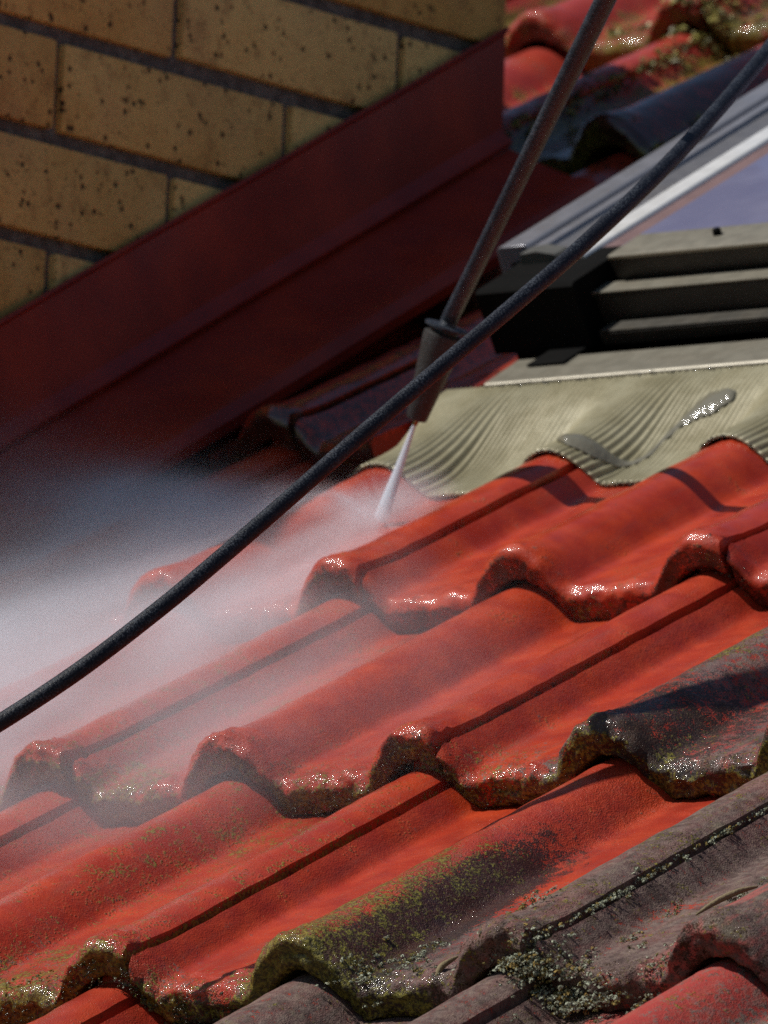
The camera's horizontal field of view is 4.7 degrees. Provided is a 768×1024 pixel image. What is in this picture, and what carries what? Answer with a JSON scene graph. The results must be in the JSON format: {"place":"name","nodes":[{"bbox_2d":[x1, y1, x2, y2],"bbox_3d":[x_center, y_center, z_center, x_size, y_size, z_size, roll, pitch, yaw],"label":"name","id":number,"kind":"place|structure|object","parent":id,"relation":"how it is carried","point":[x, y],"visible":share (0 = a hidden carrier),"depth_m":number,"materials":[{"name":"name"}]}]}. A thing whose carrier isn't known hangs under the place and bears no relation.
{"place":"outdoors","nodes":[
{"label":"outdoors","id":0,"kind":"place"},
{"bbox_2d":[407,0,616,425],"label":"spray lance","id":1,"kind":"object","parent":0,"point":[440,338],"visible":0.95,"depth_m":6.32,"materials":[{"name":"metal"}]},
{"bbox_2d":[0,39,767,732],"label":"pressure hose","id":2,"kind":"object","parent":1,"relation":"attached to","point":[378,419],"visible":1,"depth_m":5.78,"materials":[{"name":"rubber"}]},
{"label":"roof deck","id":3,"kind":"structure","parent":0,"visible":0},
{"bbox_2d":[0,0,505,452],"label":"brick wall","id":4,"kind":"structure","parent":3,"relation":"on","point":[123,123],"depth_m":6.90,"materials":[{"name":"yellow brick"}]},
{"bbox_2d":[0,27,595,573],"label":"wall flashing","id":5,"kind":"object","parent":4,"relation":"attached to","point":[78,339],"depth_m":6.91,"materials":[{"name":"red paint"}]},
{"bbox_2d":[0,0,511,846],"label":"roof","id":6,"kind":"structure","parent":3,"relation":"on","point":[36,810],"depth_m":6.03,"materials":[{"name":"paint"}]},
{"bbox_2d":[28,982,141,1023],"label":"roof tile","id":7,"kind":"object","parent":6,"relation":"on","point":[99,1004],"visible":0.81,"depth_m":5.59,"materials":[{"name":"paint"}]},
{"bbox_2d":[0,769,451,1023],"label":"roof tile","id":8,"kind":"object","parent":7,"relation":"on","point":[89,897],"visible":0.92,"depth_m":5.81,"materials":[{"name":"paint"}]},
{"bbox_2d":[51,570,739,825],"bbox_3d":[0.029,0.111,6.117,0.327,0.222,0.414,-4,-11,38],"label":"roof tile","id":9,"kind":"object","parent":8,"relation":"on","point":[356,710],"visible":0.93,"depth_m":6.04,"materials":[{"name":"paint"}]},
{"bbox_2d":[340,437,767,632],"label":"roof tile","id":10,"kind":"object","parent":9,"relation":"on","point":[579,545],"visible":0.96,"depth_m":6.27,"materials":[{"name":"paint"}]},
{"bbox_2d":[348,364,767,498],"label":"apron sheet","id":11,"kind":"object","parent":10,"relation":"on","point":[619,431],"visible":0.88,"depth_m":6.57,"materials":[{"name":"metal"}]},
{"bbox_2d":[0,444,303,621],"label":"roof tile","id":12,"kind":"object","parent":6,"relation":"on","point":[152,507],"visible":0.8,"depth_m":6.63,"materials":[{"name":"paint"}]},
{"bbox_2d":[153,309,483,490],"bbox_3d":[-0.009,-0.102,6.934,0.163,0.220,0.404,-4,-11,38],"label":"roof tile","id":13,"kind":"object","parent":12,"relation":"on","point":[393,354],"visible":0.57,"depth_m":6.79,"materials":[{"name":"paint"}]},
{"bbox_2d":[413,150,639,327],"bbox_3d":[0.179,-0.223,7.187,0.164,0.220,0.406,-4,-11,38],"label":"roof tile","id":14,"kind":"object","parent":13,"relation":"on","point":[600,173],"visible":0.1,"depth_m":7.27,"materials":[{"name":"paint"}]},
{"bbox_2d":[491,38,767,175],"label":"roof tile","id":15,"kind":"object","parent":14,"relation":"on","point":[658,110],"visible":0.51,"depth_m":7.39,"materials":[{"name":"paint"}]},
{"bbox_2d":[505,0,740,72],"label":"roof tile","id":16,"kind":"object","parent":15,"relation":"on","point":[631,26],"visible":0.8,"depth_m":7.75,"materials":[{"name":"paint"}]},
{"bbox_2d":[688,0,767,54],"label":"roof tile","id":17,"kind":"object","parent":15,"relation":"on","point":[750,32],"visible":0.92,"depth_m":7.65,"materials":[{"name":"paint"}]},
{"bbox_2d":[0,594,374,811],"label":"roof tile","id":18,"kind":"object","parent":6,"relation":"on","point":[176,659],"visible":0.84,"depth_m":6.25,"materials":[{"name":"paint"}]},
{"bbox_2d":[0,452,578,653],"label":"roof tile","id":19,"kind":"object","parent":18,"relation":"on","point":[326,539],"visible":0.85,"depth_m":6.46,"materials":[{"name":"paint"}]},
{"bbox_2d":[273,337,517,478],"bbox_3d":[0.076,-0.102,6.874,0.096,0.210,0.404,-4,-11,38],"label":"roof tile","id":20,"kind":"object","parent":19,"relation":"on","point":[321,435],"visible":0.35,"depth_m":6.75,"materials":[{"name":"paint"}]},
{"bbox_2d":[101,966,549,1023],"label":"roof tile","id":21,"kind":"object","parent":6,"relation":"on","point":[301,999],"visible":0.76,"depth_m":5.48,"materials":[{"name":"paint"}]},
{"bbox_2d":[103,756,767,1023],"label":"roof tile","id":22,"kind":"object","parent":21,"relation":"on","point":[385,920],"visible":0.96,"depth_m":5.60,"materials":[{"name":"paint"}]},
{"bbox_2d":[435,956,457,975],"bbox_3d":[0.036,0.264,5.472,0.004,0.016,0.018,-4,-11,38],"label":"leaf","id":23,"kind":"object","parent":22,"relation":"on","point":[442,966],"visible":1,"depth_m":5.47,"materials":[{"name":"beige plant"}]},
{"bbox_2d":[414,586,767,808],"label":"roof tile","id":24,"kind":"object","parent":22,"relation":"on","point":[677,710],"visible":0.89,"depth_m":5.84,"materials":[{"name":"paint"}]},
{"bbox_2d":[701,529,767,606],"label":"roof tile","id":25,"kind":"object","parent":24,"relation":"on","point":[747,559],"visible":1,"depth_m":6.10,"materials":[{"name":"paint"}]},
{"bbox_2d":[503,28,711,142],"bbox_3d":[0.100,-0.324,7.644,0.417,0.220,0.412,-4,-11,38],"label":"roof tile","id":26,"kind":"object","parent":6,"relation":"on","point":[530,75],"visible":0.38,"depth_m":7.62,"materials":[{"name":"paint"}]},
{"bbox_2d":[475,81,767,387],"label":"roof window","id":27,"kind":"structure","parent":6,"relation":"attached to","point":[669,272],"depth_m":6.70,"materials":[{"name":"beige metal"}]},
{"bbox_2d":[487,957,767,1023],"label":"roof tile","id":28,"kind":"object","parent":6,"relation":"on","point":[726,990],"visible":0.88,"depth_m":5.31,"materials":[{"name":"paint"}]},
{"bbox_2d":[477,805,767,1017],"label":"roof tile","id":29,"kind":"object","parent":28,"relation":"on","point":[629,951],"visible":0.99,"depth_m":5.42,"materials":[{"name":"paint"}]},
{"bbox_2d":[695,886,757,915],"bbox_3d":[0.200,0.226,5.476,0.045,0.022,0.004,8,-10,-36],"label":"leaf","id":30,"kind":"object","parent":29,"relation":"on","point":[725,897],"visible":1,"depth_m":5.47,"materials":[{"name":"brown plant"}]}
]}

